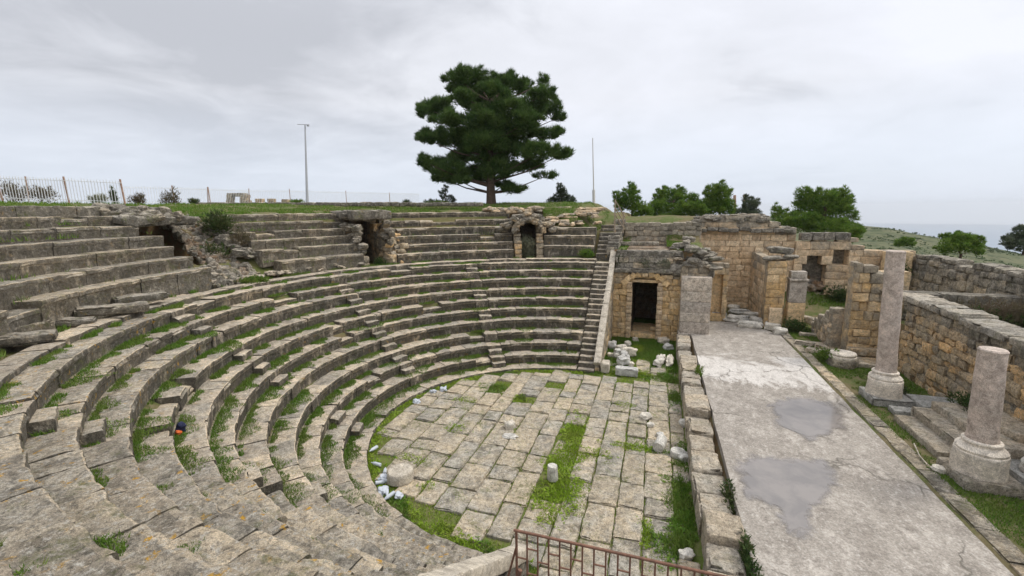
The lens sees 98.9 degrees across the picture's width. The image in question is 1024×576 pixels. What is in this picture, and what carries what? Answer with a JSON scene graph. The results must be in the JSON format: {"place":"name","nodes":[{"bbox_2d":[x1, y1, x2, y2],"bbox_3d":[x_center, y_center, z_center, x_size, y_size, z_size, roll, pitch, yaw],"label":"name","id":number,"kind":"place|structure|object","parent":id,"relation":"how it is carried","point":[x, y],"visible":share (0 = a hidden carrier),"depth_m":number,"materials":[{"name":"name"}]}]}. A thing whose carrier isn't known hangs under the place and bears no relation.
{"place":"outdoors","nodes":[
{"label":"outdoors","id":0,"kind":"place"},
{"bbox_2d":[0,202,1023,575],"bbox_3d":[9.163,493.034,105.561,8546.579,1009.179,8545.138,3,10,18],"label":"ground","id":1,"kind":"structure","parent":0,"point":[1014,260],"depth_m":18.07,"materials":[{"name":"plant"}]},
{"bbox_2d":[0,180,28,201],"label":"dry bush","id":2,"kind":"object","parent":1,"relation":"on","point":[5,192],"visible":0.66,"depth_m":20.61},
{"bbox_2d":[19,183,60,202],"bbox_3d":[-23.229,-4.687,21.557,1.917,1.050,1.493,3,10,18],"label":"dry bush","id":3,"kind":"object","parent":1,"relation":"on","point":[40,193],"visible":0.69,"depth_m":21.51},
{"bbox_2d":[0,176,125,203],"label":"picket fence","id":4,"kind":"object","parent":1,"relation":"on","point":[64,180],"visible":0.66,"depth_m":20.12,"materials":[{"name":"metal"}]},
{"bbox_2d":[0,205,212,352],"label":"seating","id":5,"kind":"object","parent":1,"relation":"on","point":[129,259],"visible":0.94,"depth_m":13.05,"materials":[{"name":"stone"}]},
{"bbox_2d":[112,291,168,303],"bbox_3d":[-11.153,0.284,13.159,0.508,0.264,1.301,5,12,30],"label":"fallen slab","id":6,"kind":"object","parent":5,"relation":"on","point":[146,296],"depth_m":13.02,"materials":[{"name":"stone"}]},
{"bbox_2d":[109,215,194,226],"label":"overhanging slab","id":7,"kind":"structure","parent":1,"relation":"on","point":[145,220],"depth_m":16.32,"materials":[{"name":"stone"}]},
{"bbox_2d":[91,202,182,222],"bbox_3d":[-14.397,-2.840,16.806,2.486,0.887,2.644,3,10,18],"label":"fallen rubble","id":8,"kind":"object","parent":7,"relation":"on","point":[161,213],"visible":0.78,"depth_m":16.50,"materials":[{"name":"stone"}]},
{"bbox_2d":[157,187,181,203],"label":"dry bush","id":9,"kind":"object","parent":1,"relation":"on","point":[171,198],"visible":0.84,"depth_m":26.89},
{"bbox_2d":[0,400,365,507],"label":"radial stair","id":10,"kind":"object","parent":1,"relation":"on","point":[43,419],"visible":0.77,"depth_m":7.53,"materials":[{"name":"stone"}]},
{"bbox_2d":[0,312,385,506],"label":"seating wedge","id":11,"kind":"object","parent":1,"relation":"on","point":[41,383],"visible":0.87,"depth_m":10.50,"materials":[{"name":"stone"}]},
{"bbox_2d":[199,241,234,255],"bbox_3d":[-12.611,-1.613,18.454,1.867,0.868,1.308,3,10,18],"label":"weed clump","id":12,"kind":"object","parent":1,"relation":"on","point":[213,247],"visible":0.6,"depth_m":18.25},
{"bbox_2d":[199,264,249,288],"bbox_3d":[-11.511,-0.444,17.387,1.689,1.004,1.886,3,10,18],"label":"fallen rubble","id":13,"kind":"object","parent":1,"relation":"on","point":[226,279],"visible":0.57,"depth_m":17.24,"materials":[{"name":"stone"}]},
{"bbox_2d":[195,216,256,258],"bbox_3d":[-12.585,-2.243,19.400,3.080,1.852,1.561,3,10,18],"label":"fallen rubble","id":14,"kind":"object","parent":1,"relation":"on","point":[242,251],"visible":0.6,"depth_m":18.85,"materials":[{"name":"stone"}]},
{"bbox_2d":[197,208,239,237],"bbox_3d":[-12.711,-2.853,19.176,1.870,1.291,1.604,3,10,18],"label":"weed clump","id":15,"kind":"object","parent":14,"relation":"on","point":[219,222],"visible":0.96,"depth_m":18.78,"materials":[{"name":"plant"}]},
{"bbox_2d":[0,414,482,575],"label":"seating wedge","id":16,"kind":"object","parent":1,"relation":"on","point":[60,506],"visible":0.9,"depth_m":5.51,"materials":[{"name":"stone"}]},
{"bbox_2d":[158,308,363,436],"bbox_3d":[-7.742,2.691,13.659,5.889,4.202,0.670,-1,10,-1],"label":"radial stair","id":17,"kind":"object","parent":1,"relation":"on","point":[259,364],"visible":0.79,"depth_m":13.59,"materials":[{"name":"stone"}]},
{"bbox_2d":[124,185,418,203],"bbox_3d":[-17.049,-7.623,37.344,1.623,1.573,25.630,5,11,29],"label":"picket fence","id":18,"kind":"object","parent":1,"relation":"on","point":[337,192],"visible":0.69,"depth_m":33.35,"materials":[{"name":"metal"}]},
{"bbox_2d":[214,213,364,275],"bbox_3d":[-10.740,-2.073,21.472,3.865,3.149,6.001,7,13,39],"label":"seating","id":19,"kind":"object","parent":1,"relation":"on","point":[299,239],"visible":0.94,"depth_m":21.14,"materials":[{"name":"stone"}]},
{"bbox_2d":[0,217,579,358],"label":"grass","id":20,"kind":"structure","parent":1,"relation":"on","point":[61,328],"depth_m":15.88,"materials":[{"name":"plant"}]},
{"bbox_2d":[0,260,586,575],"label":"grass","id":21,"kind":"structure","parent":1,"relation":"on","point":[231,399],"depth_m":12.13,"materials":[{"name":"plant"}]},
{"bbox_2d":[0,258,596,575],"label":"walkway","id":22,"kind":"structure","parent":1,"relation":"on","point":[13,365],"depth_m":11.79,"materials":[{"name":"stone"}]},
{"bbox_2d":[0,329,57,346],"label":"fallen slab","id":23,"kind":"object","parent":22,"relation":"on","point":[29,337],"depth_m":9.36,"materials":[{"name":"stone"}]},
{"bbox_2d":[13,319,55,332],"bbox_3d":[-10.982,0.987,9.731,0.356,0.388,1.202,8,13,41],"label":"fallen slab","id":24,"kind":"object","parent":22,"relation":"on","point":[45,325],"depth_m":9.87,"materials":[{"name":"stone"}]},
{"bbox_2d":[56,317,95,326],"bbox_3d":[-11.015,0.861,11.079,0.713,0.229,0.352,-8,12,-34],"label":"fallen slab","id":25,"kind":"object","parent":22,"relation":"on","point":[75,321],"depth_m":10.99,"materials":[{"name":"stone"}]},
{"bbox_2d":[73,301,149,316],"bbox_3d":[-10.849,0.582,11.919,0.505,0.338,1.541,8,13,42],"label":"fallen slab","id":26,"kind":"object","parent":22,"relation":"on","point":[109,309],"depth_m":11.78,"materials":[{"name":"stone"}]},
{"bbox_2d":[159,214,257,276],"bbox_3d":[-12.670,-1.648,18.648,4.356,3.128,2.075,3,10,18],"label":"fallen rubble","id":27,"kind":"object","parent":22,"relation":"on","point":[244,268],"visible":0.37,"depth_m":18.10,"materials":[{"name":"stone"}]},
{"bbox_2d":[212,262,364,283],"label":"loose stones","id":28,"kind":"object","parent":22,"relation":"on","point":[276,273],"visible":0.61,"depth_m":19.12,"materials":[{"name":"stone"}]},
{"bbox_2d":[178,276,427,434],"bbox_3d":[-7.097,2.361,16.390,6.615,4.568,6.934,3,10,18],"label":"seating wedge","id":29,"kind":"object","parent":1,"relation":"on","point":[229,326],"visible":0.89,"depth_m":16.23,"materials":[{"name":"stone"}]},
{"bbox_2d":[0,200,610,260],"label":"grass","id":30,"kind":"structure","parent":1,"relation":"on","point":[185,208],"depth_m":25.80,"materials":[{"name":"plant"}]},
{"bbox_2d":[198,202,482,206],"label":"kerb wall","id":31,"kind":"structure","parent":1,"relation":"on","point":[459,204],"depth_m":28.61,"materials":[{"name":"stone"}]},
{"bbox_2d":[329,209,408,265],"bbox_3d":[-8.039,-2.781,24.628,3.270,3.209,4.523,-9,13,-37],"label":"tunnel mouth","id":32,"kind":"object","parent":1,"relation":"on","point":[368,234],"visible":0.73,"depth_m":23.57},
{"bbox_2d":[329,274,422,385],"bbox_3d":[-6.157,1.709,19.074,5.650,4.198,0.666,6,12,35],"label":"radial stair","id":33,"kind":"object","parent":1,"relation":"on","point":[389,345],"visible":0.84,"depth_m":18.74,"materials":[{"name":"stone"}]},
{"bbox_2d":[317,553,486,575],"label":"end stair","id":34,"kind":"object","parent":1,"relation":"on","point":[400,570],"visible":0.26,"depth_m":5.46,"materials":[{"name":"stone"}]},
{"bbox_2d":[337,264,501,390],"bbox_3d":[-3.999,1.581,20.590,6.676,4.555,6.481,-7,12,-33],"label":"seating wedge","id":35,"kind":"object","parent":1,"relation":"on","point":[458,341],"visible":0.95,"depth_m":20.52,"materials":[{"name":"stone"}]},
{"bbox_2d":[423,184,456,202],"bbox_3d":[-5.479,-7.089,33.547,2.534,1.823,1.614,-6,11,-28],"label":"sapling","id":36,"kind":"object","parent":1,"relation":"on","point":[449,198],"visible":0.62,"depth_m":33.55,"materials":[{"name":"plant"}]},
{"bbox_2d":[378,211,513,263],"bbox_3d":[-3.758,-2.978,26.193,8.341,3.127,4.044,-4,10,-18],"label":"seating","id":37,"kind":"object","parent":1,"relation":"on","point":[499,245],"visible":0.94,"depth_m":25.69,"materials":[{"name":"stone"}]},
{"bbox_2d":[465,263,506,367],"bbox_3d":[-1.460,1.139,22.010,0.689,4.193,5.716,-4,10,-18],"label":"radial stair","id":38,"kind":"object","parent":1,"relation":"on","point":[486,320],"visible":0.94,"depth_m":21.41,"materials":[{"name":"stone"}]},
{"bbox_2d":[413,60,575,203],"bbox_3d":[-1.674,-11.706,33.727,12.976,11.085,8.174,-1,10,0],"label":"pine tree","id":39,"kind":"object","parent":1,"relation":"on","point":[499,121],"visible":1,"depth_m":32.29,"materials":[{"name":"green plant"}]},
{"bbox_2d":[498,561,528,575],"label":"retaining wall","id":40,"kind":"structure","parent":1,"relation":"on","point":[522,566],"depth_m":8.01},
{"bbox_2d":[418,543,531,575],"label":"sloping coping","id":41,"kind":"object","parent":40,"relation":"on","point":[496,562],"visible":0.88,"depth_m":6.42,"materials":[{"name":"stone"}]},
{"bbox_2d":[482,206,544,213],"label":"scattered stones","id":42,"kind":"object","parent":1,"relation":"on","point":[532,209],"visible":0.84,"depth_m":27.86,"materials":[{"name":"stone"}]},
{"bbox_2d":[497,211,558,257],"bbox_3d":[1.202,-3.324,27.507,3.741,3.027,4.780,3,10,18],"label":"arched doorway","id":43,"kind":"structure","parent":1,"relation":"on","point":[528,224],"depth_m":25.82,"materials":[{"name":"stone"}]},
{"bbox_2d":[521,233,535,257],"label":"grey bush","id":44,"kind":"object","parent":1,"relation":"on","point":[526,250],"visible":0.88,"depth_m":26.01,"materials":[{"name":"green plant"}]},
{"bbox_2d":[476,261,594,372],"bbox_3d":[1.305,1.240,22.106,6.686,4.553,6.213,-1,10,0],"label":"seating wedge","id":45,"kind":"object","parent":1,"relation":"on","point":[546,336],"visible":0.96,"depth_m":22.05,"materials":[{"name":"stone"}]},
{"bbox_2d":[373,358,700,575],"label":"orchestra paving","id":46,"kind":"structure","parent":1,"relation":"on","point":[469,482],"depth_m":12.45,"materials":[{"name":"stone"}]},
{"bbox_2d":[387,463,413,486],"bbox_3d":[-2.976,4.964,11.671,0.710,0.288,0.718,3,10,18],"label":"column drum","id":47,"kind":"object","parent":46,"relation":"on","point":[400,474],"depth_m":11.47,"materials":[{"name":"stone"}]},
{"bbox_2d":[367,336,698,575],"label":"moss","id":48,"kind":"object","parent":46,"relation":"on","point":[579,433],"visible":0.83,"depth_m":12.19,"materials":[{"name":"plant"}]},
{"bbox_2d":[547,463,557,482],"bbox_3d":[1.071,4.872,11.565,0.294,0.400,0.284,3,10,18],"label":"marble cylinder","id":49,"kind":"object","parent":48,"relation":"on","point":[552,472],"visible":1,"depth_m":11.46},
{"bbox_2d":[615,365,637,377],"bbox_3d":[4.939,3.587,18.863,0.935,0.380,0.461,3,10,18],"label":"marble fragment","id":50,"kind":"object","parent":48,"relation":"on","point":[626,371],"visible":1,"depth_m":18.71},
{"bbox_2d":[545,182,576,202],"bbox_3d":[3.961,-7.453,35.129,2.621,2.130,1.701,-1,10,-3],"label":"fir","id":51,"kind":"object","parent":1,"relation":"on","point":[561,192],"visible":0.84,"depth_m":34.88,"materials":[{"name":"plant"}]},
{"bbox_2d":[543,227,596,257],"bbox_3d":[3.380,-2.530,25.983,3.239,2.107,1.804,1,10,10],"label":"seating","id":52,"kind":"object","parent":1,"relation":"on","point":[562,242],"visible":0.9,"depth_m":25.60,"materials":[{"name":"stone"}]},
{"bbox_2d":[545,206,607,226],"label":"scattered stones","id":53,"kind":"object","parent":1,"relation":"on","point":[593,212],"visible":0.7,"depth_m":27.37,"materials":[{"name":"stone"}]},
{"bbox_2d":[577,225,613,373],"bbox_3d":[4.553,-0.016,23.055,0.873,6.252,9.222,3,10,18],"label":"end stair","id":54,"kind":"object","parent":1,"relation":"on","point":[591,327],"visible":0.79,"depth_m":21.69,"materials":[{"name":"stone"}]},
{"bbox_2d":[595,266,614,371],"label":"retaining wall","id":55,"kind":"structure","parent":1,"relation":"on","point":[608,332],"depth_m":22.49,"materials":[{"name":"stone"}]},
{"bbox_2d":[593,250,615,365],"bbox_3d":[4.743,0.546,21.977,0.320,4.723,6.798,3,10,18],"label":"sloping coping","id":56,"kind":"object","parent":55,"relation":"on","point":[601,334],"visible":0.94,"depth_m":21.18,"materials":[{"name":"stone"}]},
{"bbox_2d":[606,219,625,256],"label":"mound side wall","id":57,"kind":"structure","parent":1,"relation":"on","point":[615,240],"depth_m":25.34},
{"bbox_2d":[611,180,654,215],"bbox_3d":[10.044,-6.914,36.519,3.722,4.227,2.340,3,10,18],"label":"pine","id":58,"kind":"object","parent":1,"relation":"on","point":[633,199],"visible":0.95,"depth_m":36.19,"materials":[{"name":"green plant"}]},
{"bbox_2d":[612,245,679,340],"bbox_3d":[8.026,0.059,26.237,3.534,4.969,5.806,3,10,18],"label":"vaulted passage","id":59,"kind":"object","parent":1,"relation":"on","point":[645,295],"visible":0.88,"depth_m":24.02,"materials":[{"name":"stone"}]},
{"bbox_2d":[614,267,673,273],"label":"cornice","id":60,"kind":"structure","parent":59,"relation":"attached to","point":[642,270],"depth_m":23.30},
{"bbox_2d":[615,249,683,274],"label":"terrace wall","id":61,"kind":"structure","parent":59,"relation":"on","point":[630,258],"depth_m":23.40,"materials":[{"name":"stone"}]},
{"bbox_2d":[624,221,701,244],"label":"wall","id":62,"kind":"structure","parent":1,"relation":"on","point":[659,232],"depth_m":27.16,"materials":[{"name":"stone"}]},
{"bbox_2d":[644,184,700,215],"bbox_3d":[14.095,-7.169,38.559,4.825,4.104,4.784,3,10,18],"label":"pine","id":63,"kind":"object","parent":1,"relation":"on","point":[676,200],"visible":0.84,"depth_m":37.99,"materials":[{"name":"green plant"}]},
{"bbox_2d":[677,266,709,329],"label":"side wall","id":64,"kind":"structure","parent":1,"relation":"on","point":[703,271],"depth_m":22.51,"materials":[{"name":"stone"}]},
{"bbox_2d":[669,236,724,277],"bbox_3d":[9.665,-1.629,23.149,2.694,2.136,2.516,3,10,18],"label":"ruined masonry","id":65,"kind":"object","parent":64,"relation":"on","point":[698,258],"visible":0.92,"depth_m":22.61,"materials":[{"name":"stone"}]},
{"bbox_2d":[676,334,746,575],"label":"stage front wall","id":66,"kind":"structure","parent":1,"relation":"on","point":[719,527],"depth_m":10.63,"materials":[{"name":"stone"}]},
{"bbox_2d":[685,179,737,215],"bbox_3d":[16.702,-7.062,37.175,5.044,4.363,3.146,-4,10,-18],"label":"pine","id":67,"kind":"object","parent":1,"relation":"on","point":[718,199],"visible":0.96,"depth_m":36.60,"materials":[{"name":"green plant"}]},
{"bbox_2d":[710,262,728,321],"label":"recess wall","id":68,"kind":"structure","parent":1,"relation":"on","point":[721,315],"depth_m":24.61,"materials":[{"name":"stone"}]},
{"bbox_2d":[710,275,722,311],"bbox_3d":[11.551,0.229,25.155,0.946,2.489,0.264,3,10,18],"label":"recess panel","id":69,"kind":"object","parent":68,"relation":"attached to","point":[717,280],"visible":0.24,"depth_m":25.01,"materials":[{"name":"stone"}]},
{"bbox_2d":[719,478,736,513],"bbox_3d":[4.854,4.698,9.806,0.398,0.638,1.160,3,10,18],"label":"weed clump","id":70,"kind":"object","parent":1,"relation":"on","point":[727,494],"visible":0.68,"depth_m":9.89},
{"bbox_2d":[699,215,795,307],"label":"back wall","id":71,"kind":"structure","parent":1,"relation":"on","point":[735,250],"depth_m":27.29,"materials":[{"name":"stone"}]},
{"bbox_2d":[691,213,795,232],"bbox_3d":[14.258,-4.060,27.383,5.765,1.220,1.670,3,10,18],"label":"wall rubble","id":72,"kind":"object","parent":71,"relation":"on","point":[712,217],"depth_m":26.86,"materials":[{"name":"stone"}]},
{"bbox_2d":[735,193,762,213],"bbox_3d":[21.474,-6.909,39.729,3.858,3.518,2.431,-4,11,-20],"label":"pine","id":73,"kind":"object","parent":1,"relation":"on","point":[749,205],"visible":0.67,"depth_m":39.33,"materials":[{"name":"green plant"}]},
{"bbox_2d":[737,320,763,328],"bbox_3d":[12.721,1.958,23.410,1.282,0.451,0.598,4,11,24],"label":"marble fragment","id":74,"kind":"object","parent":1,"relation":"on","point":[750,324],"visible":0.95,"depth_m":23.22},
{"bbox_2d":[738,529,764,575],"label":"weed clump","id":75,"kind":"object","parent":1,"relation":"on","point":[746,545],"visible":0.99,"depth_m":7.95,"materials":[{"name":"plant"}]},
{"bbox_2d":[747,246,799,326],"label":"stage corner pier","id":76,"kind":"structure","parent":1,"relation":"on","point":[767,285],"depth_m":23.16,"materials":[{"name":"stone"}]},
{"bbox_2d":[780,316,809,332],"bbox_3d":[14.534,1.911,22.456,1.418,1.002,1.164,3,10,18],"label":"weed clump","id":77,"kind":"object","parent":1,"relation":"on","point":[794,326],"visible":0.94,"depth_m":22.30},
{"bbox_2d":[784,270,808,327],"bbox_3d":[14.869,0.622,22.976,0.845,3.070,0.739,3,10,18],"label":"corner pilaster","id":78,"kind":"object","parent":1,"relation":"on","point":[796,290],"visible":0.86,"depth_m":22.71,"materials":[{"name":"stone"}]},
{"bbox_2d":[770,184,866,242],"bbox_3d":[25.123,-5.974,35.588,8.837,4.889,5.549,-4,10,-17],"label":"bushy pine","id":79,"kind":"object","parent":1,"relation":"on","point":[815,210],"visible":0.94,"depth_m":34.91,"materials":[{"name":"green plant"}]},
{"bbox_2d":[810,307,844,348],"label":"wall","id":80,"kind":"structure","parent":1,"relation":"on","point":[827,326],"depth_m":19.28,"materials":[{"name":"stone"}]},
{"bbox_2d":[820,283,846,301],"bbox_3d":[18.744,0.397,25.150,1.865,1.491,1.313,3,10,18],"label":"weed clump","id":81,"kind":"object","parent":1,"relation":"on","point":[840,294],"visible":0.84,"depth_m":25.15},
{"bbox_2d":[826,349,858,369],"bbox_3d":[13.302,2.856,17.640,1.086,0.584,1.050,3,10,18],"label":"fallen column base","id":82,"kind":"object","parent":1,"relation":"on","point":[845,359],"visible":0.92,"depth_m":17.31,"materials":[{"name":"stone"}]},
{"bbox_2d":[690,321,1013,575],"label":"stage floor","id":83,"kind":"structure","parent":1,"relation":"on","point":[881,509],"depth_m":9.98,"materials":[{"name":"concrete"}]},
{"bbox_2d":[677,275,712,336],"bbox_3d":[9.323,0.939,22.346,1.530,3.057,0.777,3,10,18],"label":"pilaster","id":84,"kind":"object","parent":83,"relation":"on","point":[695,303],"visible":0.96,"depth_m":22.09,"materials":[{"name":"grey stone"}]},
{"bbox_2d":[736,457,834,535],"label":"puddle","id":85,"kind":"object","parent":83,"relation":"on","point":[793,489],"visible":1,"depth_m":10.07,"materials":[{"name":"liquid"}]},
{"bbox_2d":[768,398,844,439],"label":"puddle","id":86,"kind":"object","parent":83,"relation":"on","point":[811,419],"visible":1,"depth_m":13.31,"materials":[{"name":"liquid"}]},
{"bbox_2d":[793,237,915,294],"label":"niche wall","id":87,"kind":"structure","parent":1,"relation":"on","point":[831,274],"depth_m":25.70,"materials":[{"name":"stone"}]},
{"bbox_2d":[802,250,844,279],"bbox_3d":[18.635,-0.493,26.947,2.896,4.063,0.409,3,10,18],"label":"niche lining","id":88,"kind":"object","parent":87,"relation":"attached to","point":[812,267],"visible":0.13,"depth_m":26.71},
{"bbox_2d":[799,232,850,240],"bbox_3d":[18.395,-3.045,25.841,2.492,0.498,0.679,3,10,18],"label":"coping course","id":89,"kind":"object","parent":87,"relation":"on","point":[808,236],"visible":1,"depth_m":25.61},
{"bbox_2d":[840,261,904,363],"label":"jagged pier","id":90,"kind":"structure","parent":1,"relation":"on","point":[859,335],"depth_m":17.99,"materials":[{"name":"stone"}]},
{"bbox_2d":[858,250,914,407],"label":"column","id":91,"kind":"structure","parent":1,"relation":"on","point":[884,387],"depth_m":13.85,"materials":[{"name":"stone"}]},
{"bbox_2d":[781,333,1023,575],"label":"kerb strip","id":92,"kind":"object","parent":1,"relation":"on","point":[1007,548],"visible":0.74,"depth_m":10.20,"materials":[{"name":"stone"}]},
{"bbox_2d":[893,236,917,246],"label":"hill shrub","id":93,"kind":"object","parent":1,"relation":"on","point":[901,241],"visible":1,"depth_m":47.69,"materials":[{"name":"green plant"}]},
{"bbox_2d":[893,414,951,456],"bbox_3d":[11.367,4.123,12.040,0.605,0.346,2.214,3,10,18],"label":"stone step","id":94,"kind":"object","parent":1,"relation":"on","point":[936,445],"visible":0.71,"depth_m":11.93,"materials":[{"name":"stone"}]},
{"bbox_2d":[910,407,962,445],"bbox_3d":[11.877,3.895,12.005,0.596,0.344,2.287,3,10,18],"label":"stone step","id":95,"kind":"object","parent":94,"relation":"on","point":[943,428],"visible":0.57,"depth_m":12.13,"materials":[{"name":"stone"}]},
{"bbox_2d":[888,394,957,414],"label":"plinth slab","id":96,"kind":"structure","parent":1,"relation":"on","point":[923,401],"depth_m":13.59,"materials":[{"name":"grey stone"}]},
{"bbox_2d":[825,227,1022,268],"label":"scrub","id":97,"kind":"object","parent":1,"relation":"on","point":[976,256],"visible":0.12,"depth_m":200.93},
{"bbox_2d":[945,390,970,410],"bbox_3d":[13.052,3.298,12.500,0.832,0.651,1.350,3,10,18],"label":"weed clump","id":98,"kind":"object","parent":1,"relation":"on","point":[964,401],"visible":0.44,"depth_m":12.70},
{"bbox_2d":[932,230,986,258],"bbox_3d":[31.151,-3.008,30.576,4.898,2.085,2.839,-10,14,-43],"label":"round shrub","id":99,"kind":"object","parent":1,"relation":"on","point":[959,241],"visible":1,"depth_m":29.50,"materials":[{"name":"green plant"}]},
{"bbox_2d":[897,300,1023,423],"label":"rubble wall","id":100,"kind":"structure","parent":1,"relation":"on","point":[938,351],"depth_m":14.15,"materials":[{"name":"stone"}]},
{"bbox_2d":[903,293,1023,348],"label":"wall capping","id":101,"kind":"object","parent":100,"relation":"on","point":[986,323],"depth_m":13.46,"materials":[{"name":"stone"}]},
{"bbox_2d":[901,290,1022,319],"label":"cross wall","id":102,"kind":"structure","parent":1,"relation":"on","point":[955,296],"depth_m":17.18,"materials":[{"name":"stone"}]},
{"bbox_2d":[909,254,1023,302],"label":"court wall","id":103,"kind":"structure","parent":1,"relation":"on","point":[935,273],"depth_m":20.23,"materials":[{"name":"stone"}]},
{"bbox_2d":[931,401,1023,459],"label":"stone step","id":104,"kind":"object","parent":1,"relation":"on","point":[955,414],"visible":0.36,"depth_m":11.96,"materials":[{"name":"stone"}]},
{"bbox_2d":[937,346,1023,499],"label":"column","id":105,"kind":"structure","parent":1,"relation":"on","point":[978,459],"depth_m":9.69,"materials":[{"name":"stone"}]},
{"bbox_2d":[950,294,1023,326],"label":"dry bush","id":106,"kind":"object","parent":1,"relation":"on","point":[1015,310],"visible":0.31,"depth_m":15.38,"materials":[{"name":"plant"}]},
{"bbox_2d":[997,223,1023,254],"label":"grey shrub","id":107,"kind":"object","parent":1,"relation":"on","point":[1012,240],"visible":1,"depth_m":33.65,"materials":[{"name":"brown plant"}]},
{"bbox_2d":[1000,412,1023,442],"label":"long block","id":108,"kind":"structure","parent":1,"relation":"on","point":[1012,428],"depth_m":10.97,"materials":[{"name":"stone"}]},
{"bbox_2d":[1009,458,1023,483],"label":"base slab","id":109,"kind":"structure","parent":1,"relation":"on","point":[1016,472],"depth_m":9.92,"materials":[{"name":"grey stone"}]},
{"bbox_2d":[0,0,1023,224],"label":"sky","id":110,"kind":"structure","parent":0,"point":[916,107],"materials":[{"name":"grey"}]},
{"bbox_2d":[861,224,1022,252],"bbox_3d":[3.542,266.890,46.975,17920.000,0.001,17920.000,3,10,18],"label":"sea","id":111,"kind":"structure","parent":0,"point":[992,233],"depth_m":4953.07,"materials":[{"name":"liquid"}]},
{"bbox_3d":[0.589,4.768,4.085,3.200,3.382,0.609,3,10,18],"label":"passage roof wall","id":112,"kind":"object","parent":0,"visible":0},
{"bbox_2d":[507,529,726,575],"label":"iron railing","id":113,"kind":"object","parent":112,"relation":"on","point":[594,548],"visible":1,"depth_m":3.82,"materials":[{"name":"metal"}]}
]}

